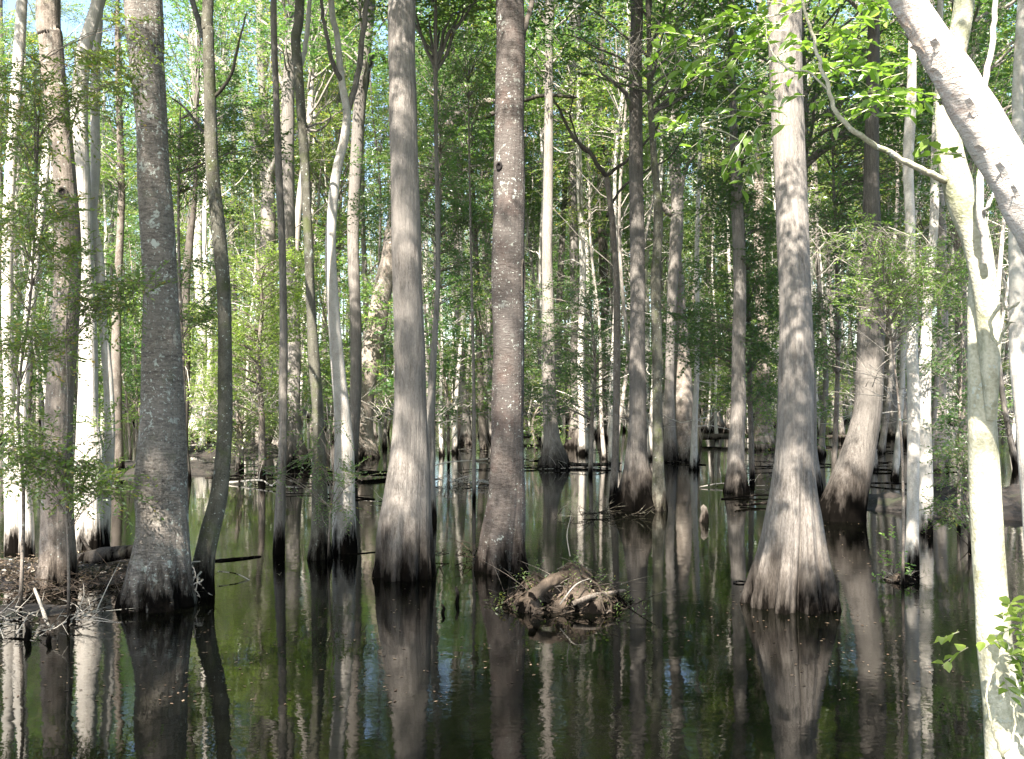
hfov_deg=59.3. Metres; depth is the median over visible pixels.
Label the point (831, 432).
slender tree
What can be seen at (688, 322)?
understory tree
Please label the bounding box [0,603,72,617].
earth bank
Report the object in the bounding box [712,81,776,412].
slender tree
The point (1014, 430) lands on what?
slender tree
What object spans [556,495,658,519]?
dead brush
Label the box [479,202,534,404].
slender tree
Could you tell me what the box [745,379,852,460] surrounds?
shrub
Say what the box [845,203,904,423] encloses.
slender tree
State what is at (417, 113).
slender tree
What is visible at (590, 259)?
slender tree
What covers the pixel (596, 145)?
slender tree
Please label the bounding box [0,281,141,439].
understory tree
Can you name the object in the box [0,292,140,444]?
understory tree
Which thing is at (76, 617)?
dead brush
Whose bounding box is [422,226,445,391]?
slender tree
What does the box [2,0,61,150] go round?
swamp tree
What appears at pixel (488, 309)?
swamp tree
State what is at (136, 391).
understory tree
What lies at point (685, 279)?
slender tree
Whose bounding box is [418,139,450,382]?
swamp tree
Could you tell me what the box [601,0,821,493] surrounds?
cypress tree
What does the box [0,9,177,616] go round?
sapling
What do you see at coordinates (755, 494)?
fallen branch
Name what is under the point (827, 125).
slender tree
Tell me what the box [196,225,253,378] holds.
slender tree
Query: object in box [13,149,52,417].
slender tree
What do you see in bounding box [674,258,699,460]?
broken tree
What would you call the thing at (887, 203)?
slender tree
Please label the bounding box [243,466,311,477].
fallen branch
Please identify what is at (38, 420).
slender tree
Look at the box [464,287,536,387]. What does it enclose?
understory tree
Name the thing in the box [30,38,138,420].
swamp tree
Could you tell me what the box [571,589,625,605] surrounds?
fallen branch
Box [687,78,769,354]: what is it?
slender tree
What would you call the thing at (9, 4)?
sky
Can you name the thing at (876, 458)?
slender tree
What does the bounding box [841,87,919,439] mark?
slender tree
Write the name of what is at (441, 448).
slender tree
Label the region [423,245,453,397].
slender tree
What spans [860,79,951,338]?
slender tree
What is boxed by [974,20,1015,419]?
swamp tree
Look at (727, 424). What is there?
swamp tree
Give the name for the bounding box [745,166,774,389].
slender tree
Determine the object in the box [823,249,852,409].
slender tree
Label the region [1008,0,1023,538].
foreground tree
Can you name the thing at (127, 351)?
understory tree
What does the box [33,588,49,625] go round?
fallen branch
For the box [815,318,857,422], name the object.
understory tree
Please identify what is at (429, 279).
slender tree
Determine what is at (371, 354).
swamp tree
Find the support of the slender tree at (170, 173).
on the water
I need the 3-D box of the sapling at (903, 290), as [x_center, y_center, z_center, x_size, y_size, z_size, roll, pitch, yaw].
[3.950,0.260,8.971,1.982,3.991,1.646,0,0,0]
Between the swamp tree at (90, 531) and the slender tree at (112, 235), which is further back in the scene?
the slender tree at (112, 235)
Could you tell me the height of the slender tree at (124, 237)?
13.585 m
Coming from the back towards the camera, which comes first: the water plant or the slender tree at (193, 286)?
the slender tree at (193, 286)
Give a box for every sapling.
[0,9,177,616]
[0,248,195,628]
[120,68,310,413]
[182,228,325,479]
[234,403,386,561]
[343,18,524,461]
[420,14,495,500]
[524,269,669,474]
[643,78,778,482]
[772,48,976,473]
[810,207,1005,585]
[889,0,1016,528]
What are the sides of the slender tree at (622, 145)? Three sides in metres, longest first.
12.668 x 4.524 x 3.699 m
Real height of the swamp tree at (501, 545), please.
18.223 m
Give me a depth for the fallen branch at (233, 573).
9.28 m
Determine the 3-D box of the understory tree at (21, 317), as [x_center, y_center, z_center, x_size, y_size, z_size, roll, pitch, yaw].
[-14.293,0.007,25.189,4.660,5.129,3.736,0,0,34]
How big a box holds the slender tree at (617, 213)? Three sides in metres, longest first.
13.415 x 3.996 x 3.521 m
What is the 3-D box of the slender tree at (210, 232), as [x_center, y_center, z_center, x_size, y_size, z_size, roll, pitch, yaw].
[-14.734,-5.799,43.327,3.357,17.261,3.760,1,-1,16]
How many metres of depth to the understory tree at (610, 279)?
28.16 m
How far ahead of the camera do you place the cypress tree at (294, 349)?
21.86 m
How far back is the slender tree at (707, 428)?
37.53 m
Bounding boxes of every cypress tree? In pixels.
[214,0,376,468]
[372,0,436,581]
[468,0,622,467]
[483,0,663,447]
[597,0,654,510]
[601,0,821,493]
[740,0,841,615]
[802,0,884,521]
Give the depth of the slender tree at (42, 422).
34.57 m
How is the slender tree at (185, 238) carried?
on the water
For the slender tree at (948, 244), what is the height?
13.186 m
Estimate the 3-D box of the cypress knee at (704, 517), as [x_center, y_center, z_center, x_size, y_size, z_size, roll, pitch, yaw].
[2.813,2.050,13.123,0.208,0.460,0.205,0,0,-43]
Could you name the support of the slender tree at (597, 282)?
on the water
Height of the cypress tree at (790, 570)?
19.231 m
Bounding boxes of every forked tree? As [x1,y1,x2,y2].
[173,0,351,443]
[320,0,369,553]
[552,88,683,501]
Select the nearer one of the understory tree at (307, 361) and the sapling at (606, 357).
the sapling at (606, 357)
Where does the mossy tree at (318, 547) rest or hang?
on the water
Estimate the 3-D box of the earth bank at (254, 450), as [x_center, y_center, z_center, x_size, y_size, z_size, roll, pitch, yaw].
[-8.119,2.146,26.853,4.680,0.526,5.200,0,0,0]
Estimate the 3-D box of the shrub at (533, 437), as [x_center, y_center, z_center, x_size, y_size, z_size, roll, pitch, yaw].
[0.795,1.009,28.141,4.216,3.233,3.876,0,0,-44]
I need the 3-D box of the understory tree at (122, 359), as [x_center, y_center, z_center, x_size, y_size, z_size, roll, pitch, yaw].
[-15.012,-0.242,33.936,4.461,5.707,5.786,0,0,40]
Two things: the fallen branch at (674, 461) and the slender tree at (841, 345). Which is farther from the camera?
the slender tree at (841, 345)
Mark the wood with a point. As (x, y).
(467, 327)
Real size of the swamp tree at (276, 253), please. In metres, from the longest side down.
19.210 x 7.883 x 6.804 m
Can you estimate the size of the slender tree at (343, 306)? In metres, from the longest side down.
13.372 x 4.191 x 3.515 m
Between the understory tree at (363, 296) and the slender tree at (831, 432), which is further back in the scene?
the slender tree at (831, 432)
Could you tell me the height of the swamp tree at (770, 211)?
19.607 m
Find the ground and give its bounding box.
[32,387,1013,413]
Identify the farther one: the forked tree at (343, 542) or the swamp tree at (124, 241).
the swamp tree at (124, 241)
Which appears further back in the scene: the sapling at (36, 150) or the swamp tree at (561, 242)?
the swamp tree at (561, 242)
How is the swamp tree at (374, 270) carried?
on the ground
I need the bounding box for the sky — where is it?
[3,0,1016,385]
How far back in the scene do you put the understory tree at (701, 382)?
57.87 m
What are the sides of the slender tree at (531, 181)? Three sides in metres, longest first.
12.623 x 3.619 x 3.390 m
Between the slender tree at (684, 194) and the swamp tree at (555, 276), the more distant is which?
the swamp tree at (555, 276)
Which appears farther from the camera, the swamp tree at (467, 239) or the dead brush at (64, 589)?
the swamp tree at (467, 239)
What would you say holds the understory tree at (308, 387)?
in the water
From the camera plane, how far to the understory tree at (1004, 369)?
37.59 m
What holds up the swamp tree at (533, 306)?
on the ground
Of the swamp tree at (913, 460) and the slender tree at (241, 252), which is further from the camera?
the slender tree at (241, 252)
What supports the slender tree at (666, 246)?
on the water
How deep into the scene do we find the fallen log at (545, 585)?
7.94 m
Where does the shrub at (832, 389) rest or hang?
on the water
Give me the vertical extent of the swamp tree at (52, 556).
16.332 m
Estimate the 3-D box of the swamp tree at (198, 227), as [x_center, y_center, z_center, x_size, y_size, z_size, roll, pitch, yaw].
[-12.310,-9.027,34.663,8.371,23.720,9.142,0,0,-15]
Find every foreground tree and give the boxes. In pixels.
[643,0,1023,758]
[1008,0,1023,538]
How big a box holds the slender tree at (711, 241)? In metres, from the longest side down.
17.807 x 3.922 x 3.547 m
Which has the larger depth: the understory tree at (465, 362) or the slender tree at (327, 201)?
the slender tree at (327, 201)
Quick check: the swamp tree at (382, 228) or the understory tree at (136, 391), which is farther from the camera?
the swamp tree at (382, 228)
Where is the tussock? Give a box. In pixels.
[883,567,925,583]
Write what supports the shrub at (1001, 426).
on the water
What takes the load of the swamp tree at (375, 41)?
in the water
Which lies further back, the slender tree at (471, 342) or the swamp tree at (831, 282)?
the swamp tree at (831, 282)
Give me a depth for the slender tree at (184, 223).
28.91 m
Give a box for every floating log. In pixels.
[215,555,260,561]
[327,466,387,476]
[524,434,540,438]
[570,461,620,466]
[701,428,845,439]
[734,502,766,505]
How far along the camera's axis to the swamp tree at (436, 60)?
13.30 m
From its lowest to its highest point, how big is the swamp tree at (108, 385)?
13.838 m
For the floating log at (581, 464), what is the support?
on the water
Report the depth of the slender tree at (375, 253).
51.07 m
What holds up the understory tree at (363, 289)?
in the water
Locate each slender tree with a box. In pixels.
[0,8,52,416]
[0,21,51,403]
[0,31,29,413]
[2,113,53,434]
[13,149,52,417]
[22,180,48,421]
[49,151,138,411]
[88,71,139,346]
[89,62,136,433]
[97,134,138,412]
[99,188,140,401]
[101,189,140,282]
[124,79,195,366]
[124,126,226,299]
[136,107,243,417]
[163,0,268,445]
[172,195,207,253]
[174,133,236,409]
[176,167,237,402]
[190,253,208,323]
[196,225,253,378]
[207,102,301,441]
[207,124,278,396]
[207,166,276,334]
[207,174,258,434]
[216,0,347,424]
[223,66,301,347]
[227,205,278,365]
[275,94,326,405]
[276,3,386,395]
[301,135,384,434]
[306,203,324,391]
[315,156,361,398]
[331,59,433,447]
[340,245,361,387]
[341,238,376,317]
[348,40,433,401]
[359,193,388,401]
[360,174,389,335]
[360,211,391,417]
[366,212,431,403]
[368,3,443,379]
[370,39,467,392]
[383,76,493,454]
[416,1,492,420]
[418,35,494,453]
[422,202,452,418]
[422,203,466,384]
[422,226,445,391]
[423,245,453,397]
[453,233,481,412]
[471,86,567,399]
[476,68,585,393]
[479,66,559,346]
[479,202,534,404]
[489,151,568,416]
[524,33,600,446]
[524,133,569,364]
[526,241,566,416]
[528,205,588,406]
[529,56,649,458]
[533,0,681,444]
[535,0,666,462]
[554,198,609,397]
[562,68,665,410]
[568,220,629,414]
[573,0,744,435]
[577,150,650,357]
[582,81,668,439]
[585,168,652,430]
[586,68,683,404]
[594,240,629,417]
[596,0,723,458]
[598,164,629,398]
[607,155,670,410]
[609,229,664,401]
[617,113,708,424]
[618,49,711,377]
[620,181,650,418]
[644,0,766,469]
[644,182,694,391]
[648,173,693,420]
[649,187,694,345]
[652,167,687,320]
[661,81,746,401]
[663,241,701,397]
[664,233,707,309]
[666,147,750,431]
[668,146,752,433]
[680,104,752,432]
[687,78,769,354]
[691,79,746,411]
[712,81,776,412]
[721,16,830,391]
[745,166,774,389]
[747,169,830,407]
[749,182,819,301]
[751,50,863,454]
[752,181,777,425]
[753,0,861,456]
[765,137,861,413]
[767,33,863,429]
[769,126,858,364]
[808,0,940,469]
[810,207,860,407]
[813,207,833,387]
[814,191,859,421]
[814,206,860,420]
[817,0,990,478]
[821,98,925,444]
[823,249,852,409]
[826,19,935,453]
[828,105,929,420]
[829,3,864,434]
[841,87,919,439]
[845,0,1015,451]
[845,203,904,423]
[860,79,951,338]
[880,1,1009,414]
[882,1,997,401]
[886,0,1014,398]
[886,73,1006,411]
[887,87,1008,408]
[891,178,950,385]
[905,0,1017,469]
[937,207,990,424]
[949,6,1015,433]
[952,39,1011,399]
[955,19,1011,401]
[976,171,1008,418]
[984,85,1015,441]
[987,17,1016,447]
[989,192,1011,426]
[990,197,1009,365]
[990,221,1007,320]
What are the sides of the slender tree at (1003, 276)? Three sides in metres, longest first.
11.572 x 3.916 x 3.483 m
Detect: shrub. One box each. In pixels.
[188,387,297,470]
[374,371,393,433]
[426,375,454,402]
[462,361,608,448]
[729,356,854,435]
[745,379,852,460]
[919,435,1004,548]
[948,384,1013,440]
[997,390,1014,419]
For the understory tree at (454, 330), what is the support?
in the water
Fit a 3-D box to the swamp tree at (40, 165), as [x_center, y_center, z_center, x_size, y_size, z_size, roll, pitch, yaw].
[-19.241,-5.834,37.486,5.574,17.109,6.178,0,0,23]
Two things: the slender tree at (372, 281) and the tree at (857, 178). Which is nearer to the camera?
the tree at (857, 178)
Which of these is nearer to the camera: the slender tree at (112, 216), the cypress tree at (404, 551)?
the cypress tree at (404, 551)
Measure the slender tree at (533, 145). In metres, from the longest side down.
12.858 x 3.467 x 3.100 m
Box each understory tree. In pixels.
[0,166,138,443]
[0,275,50,385]
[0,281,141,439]
[0,291,48,434]
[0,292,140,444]
[17,299,48,393]
[34,289,203,460]
[37,361,131,431]
[45,298,141,420]
[75,311,198,412]
[97,281,197,419]
[98,213,184,449]
[99,321,141,421]
[189,338,197,396]
[190,298,309,423]
[190,309,308,436]
[215,250,349,446]
[237,217,393,459]
[242,299,349,410]
[268,272,447,422]
[273,343,329,422]
[274,330,329,391]
[324,320,393,394]
[368,273,540,463]
[377,341,439,409]
[379,323,456,375]
[426,253,561,457]
[429,273,535,415]
[430,285,467,402]
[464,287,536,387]
[524,316,537,410]
[524,319,587,419]
[525,238,599,423]
[525,345,539,392]
[535,339,596,416]
[536,162,708,415]
[561,326,590,422]
[586,271,664,420]
[620,314,728,413]
[622,251,707,393]
[648,279,732,446]
[649,265,725,402]
[687,240,777,416]
[689,272,821,422]
[691,301,721,415]
[692,320,708,409]
[700,297,855,455]
[814,311,856,407]
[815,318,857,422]
[841,294,896,377]
[896,290,1007,408]
[905,313,957,403]
[931,286,1009,400]
[1001,317,1012,410]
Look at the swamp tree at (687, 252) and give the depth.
61.64 m
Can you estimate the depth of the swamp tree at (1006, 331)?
67.69 m
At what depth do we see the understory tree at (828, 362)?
57.99 m
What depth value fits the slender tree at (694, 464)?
21.32 m
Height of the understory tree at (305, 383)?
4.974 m
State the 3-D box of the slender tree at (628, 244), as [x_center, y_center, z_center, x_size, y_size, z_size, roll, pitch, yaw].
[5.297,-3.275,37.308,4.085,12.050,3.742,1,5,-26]
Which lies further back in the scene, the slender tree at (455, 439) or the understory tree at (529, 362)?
the understory tree at (529, 362)
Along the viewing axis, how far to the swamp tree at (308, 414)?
52.96 m
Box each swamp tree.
[0,0,68,439]
[1,0,27,552]
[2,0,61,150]
[3,30,116,291]
[3,102,46,362]
[3,159,46,310]
[5,0,114,398]
[14,122,50,557]
[26,30,133,418]
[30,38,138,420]
[31,0,189,473]
[33,0,120,589]
[48,106,135,275]
[70,0,104,551]
[88,0,295,437]
[90,0,114,544]
[100,138,176,418]
[110,119,245,393]
[113,0,271,480]
[114,0,197,612]
[116,68,188,357]
[125,126,184,272]
[125,196,141,383]
[164,0,279,431]
[181,119,240,285]
[207,126,276,283]
[219,4,257,421]
[220,1,350,427]
[222,78,374,362]
[225,0,387,444]
[230,0,380,407]
[231,233,278,321]
[235,121,276,303]
[237,0,389,438]
[238,132,377,418]
[242,176,323,371]
[246,28,389,399]
[250,4,376,428]
[258,80,387,421]
[264,0,446,469]
[270,0,287,554]
[305,0,421,436]
[310,0,557,520]
[317,2,389,392]
[347,0,542,443]
[358,0,578,457]
[360,228,392,402]
[365,0,587,449]
[372,162,480,353]
[379,11,531,437]
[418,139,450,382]
[419,0,722,453]
[422,169,490,379]
[424,0,562,435]
[424,10,541,440]
[427,206,465,397]
[429,138,492,421]
[448,172,492,314]
[462,163,552,342]
[473,0,533,574]
[477,43,555,429]
[490,129,609,413]
[492,0,619,433]
[492,30,596,391]
[495,0,678,430]
[524,214,568,408]
[525,1,689,433]
[525,271,555,388]
[527,0,667,437]
[527,31,646,421]
[527,139,578,392]
[536,171,599,414]
[552,148,629,391]
[555,131,624,412]
[564,33,705,431]
[578,116,694,323]
[585,0,764,460]
[597,130,718,429]
[620,239,665,323]
[624,0,1009,491]
[643,3,770,430]
[650,170,732,301]
[666,0,808,432]
[667,124,814,289]
[684,120,752,416]
[686,0,853,449]
[689,55,829,417]
[743,0,916,440]
[746,121,831,365]
[751,1,862,430]
[764,2,858,385]
[802,0,1017,491]
[805,1,949,437]
[811,4,1008,443]
[812,243,840,295]
[813,154,855,413]
[813,201,855,345]
[813,236,857,313]
[824,2,885,419]
[829,48,949,387]
[839,0,1013,471]
[840,39,997,397]
[890,119,998,355]
[902,168,1007,279]
[903,40,919,573]
[919,0,943,533]
[921,6,1014,420]
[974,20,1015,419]
[984,100,1011,408]
[991,212,1008,389]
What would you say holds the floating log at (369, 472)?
on the water
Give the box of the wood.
[3,151,1009,403]
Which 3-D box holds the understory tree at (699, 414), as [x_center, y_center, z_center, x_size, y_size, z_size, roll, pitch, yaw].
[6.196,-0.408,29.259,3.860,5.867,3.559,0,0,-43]
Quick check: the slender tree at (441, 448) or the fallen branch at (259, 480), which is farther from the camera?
the slender tree at (441, 448)
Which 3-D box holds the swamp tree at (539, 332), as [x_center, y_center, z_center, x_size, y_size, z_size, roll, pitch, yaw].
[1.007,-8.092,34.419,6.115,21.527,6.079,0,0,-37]
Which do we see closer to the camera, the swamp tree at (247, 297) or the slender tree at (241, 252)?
the slender tree at (241, 252)
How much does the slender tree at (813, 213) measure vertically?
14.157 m
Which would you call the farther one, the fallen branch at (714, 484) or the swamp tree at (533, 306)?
the swamp tree at (533, 306)
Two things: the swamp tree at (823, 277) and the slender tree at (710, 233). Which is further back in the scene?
the swamp tree at (823, 277)
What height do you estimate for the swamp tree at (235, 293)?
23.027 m
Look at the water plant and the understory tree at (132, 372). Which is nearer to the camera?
the water plant
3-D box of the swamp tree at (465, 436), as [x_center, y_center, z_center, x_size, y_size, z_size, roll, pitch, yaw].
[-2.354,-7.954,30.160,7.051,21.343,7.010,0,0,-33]
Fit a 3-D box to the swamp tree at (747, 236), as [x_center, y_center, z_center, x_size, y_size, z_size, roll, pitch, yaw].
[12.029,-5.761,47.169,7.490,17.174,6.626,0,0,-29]
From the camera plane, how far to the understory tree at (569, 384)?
53.27 m
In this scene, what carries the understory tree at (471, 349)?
in the water
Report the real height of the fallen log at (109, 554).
0.581 m
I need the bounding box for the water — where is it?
[0,411,1023,758]
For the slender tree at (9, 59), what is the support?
on the water
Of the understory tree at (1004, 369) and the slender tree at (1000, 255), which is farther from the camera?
the understory tree at (1004, 369)
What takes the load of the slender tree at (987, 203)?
on the water
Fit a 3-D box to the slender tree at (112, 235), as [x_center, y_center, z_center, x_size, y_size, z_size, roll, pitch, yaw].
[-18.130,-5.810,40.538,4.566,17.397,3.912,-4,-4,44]
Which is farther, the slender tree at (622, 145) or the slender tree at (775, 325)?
the slender tree at (775, 325)
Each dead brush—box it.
[0,550,222,616]
[0,562,132,638]
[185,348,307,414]
[324,380,485,424]
[434,526,477,562]
[435,470,488,486]
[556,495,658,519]
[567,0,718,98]
[775,221,942,297]
[822,316,966,408]
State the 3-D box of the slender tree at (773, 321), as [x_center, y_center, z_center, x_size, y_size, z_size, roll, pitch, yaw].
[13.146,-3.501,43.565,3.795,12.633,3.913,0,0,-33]
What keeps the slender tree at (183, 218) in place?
on the water
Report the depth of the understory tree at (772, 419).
24.14 m
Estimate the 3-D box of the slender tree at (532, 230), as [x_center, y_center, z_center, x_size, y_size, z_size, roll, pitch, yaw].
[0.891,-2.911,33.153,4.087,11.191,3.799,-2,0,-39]
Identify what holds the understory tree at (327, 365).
in the water
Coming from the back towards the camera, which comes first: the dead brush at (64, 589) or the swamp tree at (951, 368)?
the swamp tree at (951, 368)
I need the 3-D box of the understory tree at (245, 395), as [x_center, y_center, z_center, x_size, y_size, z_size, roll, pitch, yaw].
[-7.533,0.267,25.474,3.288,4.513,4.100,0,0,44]
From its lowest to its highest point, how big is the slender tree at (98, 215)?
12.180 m
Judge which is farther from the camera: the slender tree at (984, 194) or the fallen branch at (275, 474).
the slender tree at (984, 194)
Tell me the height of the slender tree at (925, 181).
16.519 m
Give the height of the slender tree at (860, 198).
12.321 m
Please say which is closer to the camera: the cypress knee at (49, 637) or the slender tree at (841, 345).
the cypress knee at (49, 637)
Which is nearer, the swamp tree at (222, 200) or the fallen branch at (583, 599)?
the fallen branch at (583, 599)
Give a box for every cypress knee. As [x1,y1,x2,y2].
[23,620,31,640]
[46,630,51,642]
[441,604,444,613]
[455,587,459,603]
[699,504,708,522]
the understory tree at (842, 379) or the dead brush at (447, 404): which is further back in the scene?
the understory tree at (842, 379)
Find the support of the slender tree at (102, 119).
on the water
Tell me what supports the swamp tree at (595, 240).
in the water
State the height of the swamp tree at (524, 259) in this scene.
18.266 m
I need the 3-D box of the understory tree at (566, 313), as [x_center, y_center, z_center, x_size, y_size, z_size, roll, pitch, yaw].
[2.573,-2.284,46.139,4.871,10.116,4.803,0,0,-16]
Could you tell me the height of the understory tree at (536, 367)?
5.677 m
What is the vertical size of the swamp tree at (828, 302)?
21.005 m
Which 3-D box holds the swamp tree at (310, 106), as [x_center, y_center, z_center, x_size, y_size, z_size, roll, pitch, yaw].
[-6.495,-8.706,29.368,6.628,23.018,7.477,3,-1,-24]
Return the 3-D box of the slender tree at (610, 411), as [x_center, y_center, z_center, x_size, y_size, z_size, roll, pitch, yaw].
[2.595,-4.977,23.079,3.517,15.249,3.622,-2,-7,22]
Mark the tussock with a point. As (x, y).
(896, 578)
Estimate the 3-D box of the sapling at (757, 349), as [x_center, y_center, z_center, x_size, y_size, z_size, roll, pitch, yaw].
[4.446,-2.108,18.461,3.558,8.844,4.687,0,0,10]
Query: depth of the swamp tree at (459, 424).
33.83 m
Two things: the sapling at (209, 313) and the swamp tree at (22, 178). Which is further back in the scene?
the swamp tree at (22, 178)
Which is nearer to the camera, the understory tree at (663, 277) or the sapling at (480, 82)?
the sapling at (480, 82)
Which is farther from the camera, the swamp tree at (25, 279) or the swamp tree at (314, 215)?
the swamp tree at (25, 279)
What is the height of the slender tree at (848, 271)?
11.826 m
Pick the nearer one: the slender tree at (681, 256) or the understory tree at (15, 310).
the understory tree at (15, 310)
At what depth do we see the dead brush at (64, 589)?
8.46 m
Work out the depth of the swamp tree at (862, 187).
50.83 m
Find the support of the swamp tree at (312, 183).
in the water
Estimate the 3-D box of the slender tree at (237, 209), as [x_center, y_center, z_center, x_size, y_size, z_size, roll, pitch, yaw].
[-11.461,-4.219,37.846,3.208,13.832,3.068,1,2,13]
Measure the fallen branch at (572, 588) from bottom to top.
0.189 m
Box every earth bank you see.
[0,558,129,589]
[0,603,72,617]
[30,460,246,482]
[189,441,311,457]
[867,484,1021,520]
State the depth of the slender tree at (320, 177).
31.61 m
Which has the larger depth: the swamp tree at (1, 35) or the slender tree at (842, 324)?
the slender tree at (842, 324)
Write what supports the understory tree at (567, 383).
in the water
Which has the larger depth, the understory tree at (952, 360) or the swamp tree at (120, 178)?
the understory tree at (952, 360)
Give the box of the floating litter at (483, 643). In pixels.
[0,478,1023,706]
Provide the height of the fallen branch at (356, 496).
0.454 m
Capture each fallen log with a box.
[77,535,132,563]
[528,569,570,599]
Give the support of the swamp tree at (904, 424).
in the water
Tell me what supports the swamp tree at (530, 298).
on the ground
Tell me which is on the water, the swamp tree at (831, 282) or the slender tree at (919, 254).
the slender tree at (919, 254)
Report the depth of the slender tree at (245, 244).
42.12 m
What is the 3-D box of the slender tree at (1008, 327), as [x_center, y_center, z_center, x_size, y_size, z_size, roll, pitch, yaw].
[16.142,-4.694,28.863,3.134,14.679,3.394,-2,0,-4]
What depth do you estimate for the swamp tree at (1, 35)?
32.70 m
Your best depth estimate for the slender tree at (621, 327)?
54.97 m
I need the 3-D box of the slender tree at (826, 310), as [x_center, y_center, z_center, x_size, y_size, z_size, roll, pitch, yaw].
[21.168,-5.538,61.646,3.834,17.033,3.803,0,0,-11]
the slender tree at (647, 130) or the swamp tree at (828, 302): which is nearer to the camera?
the slender tree at (647, 130)
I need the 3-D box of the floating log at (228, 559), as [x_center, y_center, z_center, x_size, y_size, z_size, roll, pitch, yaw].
[-3.163,2.064,10.324,0.590,0.054,0.058,0,0,-30]
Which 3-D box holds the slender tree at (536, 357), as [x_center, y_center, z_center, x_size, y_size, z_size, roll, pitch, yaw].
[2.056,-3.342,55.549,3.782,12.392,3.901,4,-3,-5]
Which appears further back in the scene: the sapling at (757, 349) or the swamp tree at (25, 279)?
the swamp tree at (25, 279)
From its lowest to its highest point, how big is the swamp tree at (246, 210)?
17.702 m
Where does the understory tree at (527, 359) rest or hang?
on the ground
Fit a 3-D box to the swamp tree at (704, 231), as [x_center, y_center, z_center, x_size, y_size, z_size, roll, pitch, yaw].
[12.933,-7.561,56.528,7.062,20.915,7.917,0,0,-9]
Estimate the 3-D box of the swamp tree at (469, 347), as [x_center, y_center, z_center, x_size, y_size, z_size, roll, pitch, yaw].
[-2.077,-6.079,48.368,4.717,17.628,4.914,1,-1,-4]
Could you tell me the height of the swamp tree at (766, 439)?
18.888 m
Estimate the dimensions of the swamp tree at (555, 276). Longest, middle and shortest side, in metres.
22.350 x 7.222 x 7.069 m
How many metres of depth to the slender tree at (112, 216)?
39.61 m
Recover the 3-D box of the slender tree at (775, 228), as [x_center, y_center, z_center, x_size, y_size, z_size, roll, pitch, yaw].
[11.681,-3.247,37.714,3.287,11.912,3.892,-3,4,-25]
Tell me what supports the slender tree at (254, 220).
on the earth bank at (254, 450)
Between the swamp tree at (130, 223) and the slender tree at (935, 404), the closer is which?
the slender tree at (935, 404)
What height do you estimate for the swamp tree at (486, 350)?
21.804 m
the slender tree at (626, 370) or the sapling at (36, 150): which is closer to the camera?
the sapling at (36, 150)
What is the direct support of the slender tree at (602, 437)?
on the water
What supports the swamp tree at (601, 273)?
in the water
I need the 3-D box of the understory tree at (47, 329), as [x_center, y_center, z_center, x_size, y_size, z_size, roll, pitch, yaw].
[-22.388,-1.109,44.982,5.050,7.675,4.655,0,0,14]
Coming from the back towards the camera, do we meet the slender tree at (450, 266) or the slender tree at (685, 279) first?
the slender tree at (450, 266)
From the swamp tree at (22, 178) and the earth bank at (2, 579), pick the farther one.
the swamp tree at (22, 178)
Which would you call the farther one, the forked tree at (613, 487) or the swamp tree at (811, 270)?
the swamp tree at (811, 270)
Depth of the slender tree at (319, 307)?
66.29 m
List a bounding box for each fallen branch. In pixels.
[2,637,33,640]
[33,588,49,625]
[205,470,311,477]
[217,571,248,579]
[229,456,300,487]
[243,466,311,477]
[248,472,332,486]
[286,455,372,475]
[286,476,374,499]
[435,460,471,465]
[459,452,549,469]
[476,452,541,460]
[546,453,610,470]
[560,578,589,604]
[567,516,570,555]
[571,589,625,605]
[664,459,705,464]
[700,468,767,487]
[721,490,768,498]
[745,457,773,470]
[746,448,830,464]
[871,471,954,484]
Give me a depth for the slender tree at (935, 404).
19.32 m
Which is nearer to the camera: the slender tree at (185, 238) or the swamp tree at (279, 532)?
the swamp tree at (279, 532)
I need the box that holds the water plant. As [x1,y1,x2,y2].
[872,524,915,576]
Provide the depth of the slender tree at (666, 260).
49.50 m
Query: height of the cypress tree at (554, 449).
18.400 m
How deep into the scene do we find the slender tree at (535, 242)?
36.86 m
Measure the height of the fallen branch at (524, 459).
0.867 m
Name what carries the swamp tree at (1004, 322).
on the ground
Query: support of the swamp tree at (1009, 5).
in the water
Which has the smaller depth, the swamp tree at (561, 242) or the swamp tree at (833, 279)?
the swamp tree at (561, 242)
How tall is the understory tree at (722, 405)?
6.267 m
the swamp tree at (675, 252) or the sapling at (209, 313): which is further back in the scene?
the swamp tree at (675, 252)
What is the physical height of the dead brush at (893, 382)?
1.309 m
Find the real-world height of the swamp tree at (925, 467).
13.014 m
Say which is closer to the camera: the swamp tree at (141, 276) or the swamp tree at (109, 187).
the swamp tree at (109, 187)
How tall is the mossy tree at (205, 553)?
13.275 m
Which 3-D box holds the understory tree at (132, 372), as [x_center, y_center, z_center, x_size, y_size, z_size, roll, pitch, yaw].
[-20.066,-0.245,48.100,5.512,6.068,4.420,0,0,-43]
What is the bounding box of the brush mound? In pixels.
[480,550,679,614]
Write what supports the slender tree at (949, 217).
on the water
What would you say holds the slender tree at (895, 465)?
on the water
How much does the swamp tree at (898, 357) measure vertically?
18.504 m
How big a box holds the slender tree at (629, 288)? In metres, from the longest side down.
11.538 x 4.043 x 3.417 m
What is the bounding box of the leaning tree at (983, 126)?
[887,0,1023,255]
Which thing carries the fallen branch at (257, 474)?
on the water
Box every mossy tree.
[169,0,246,602]
[291,0,343,560]
[525,0,768,510]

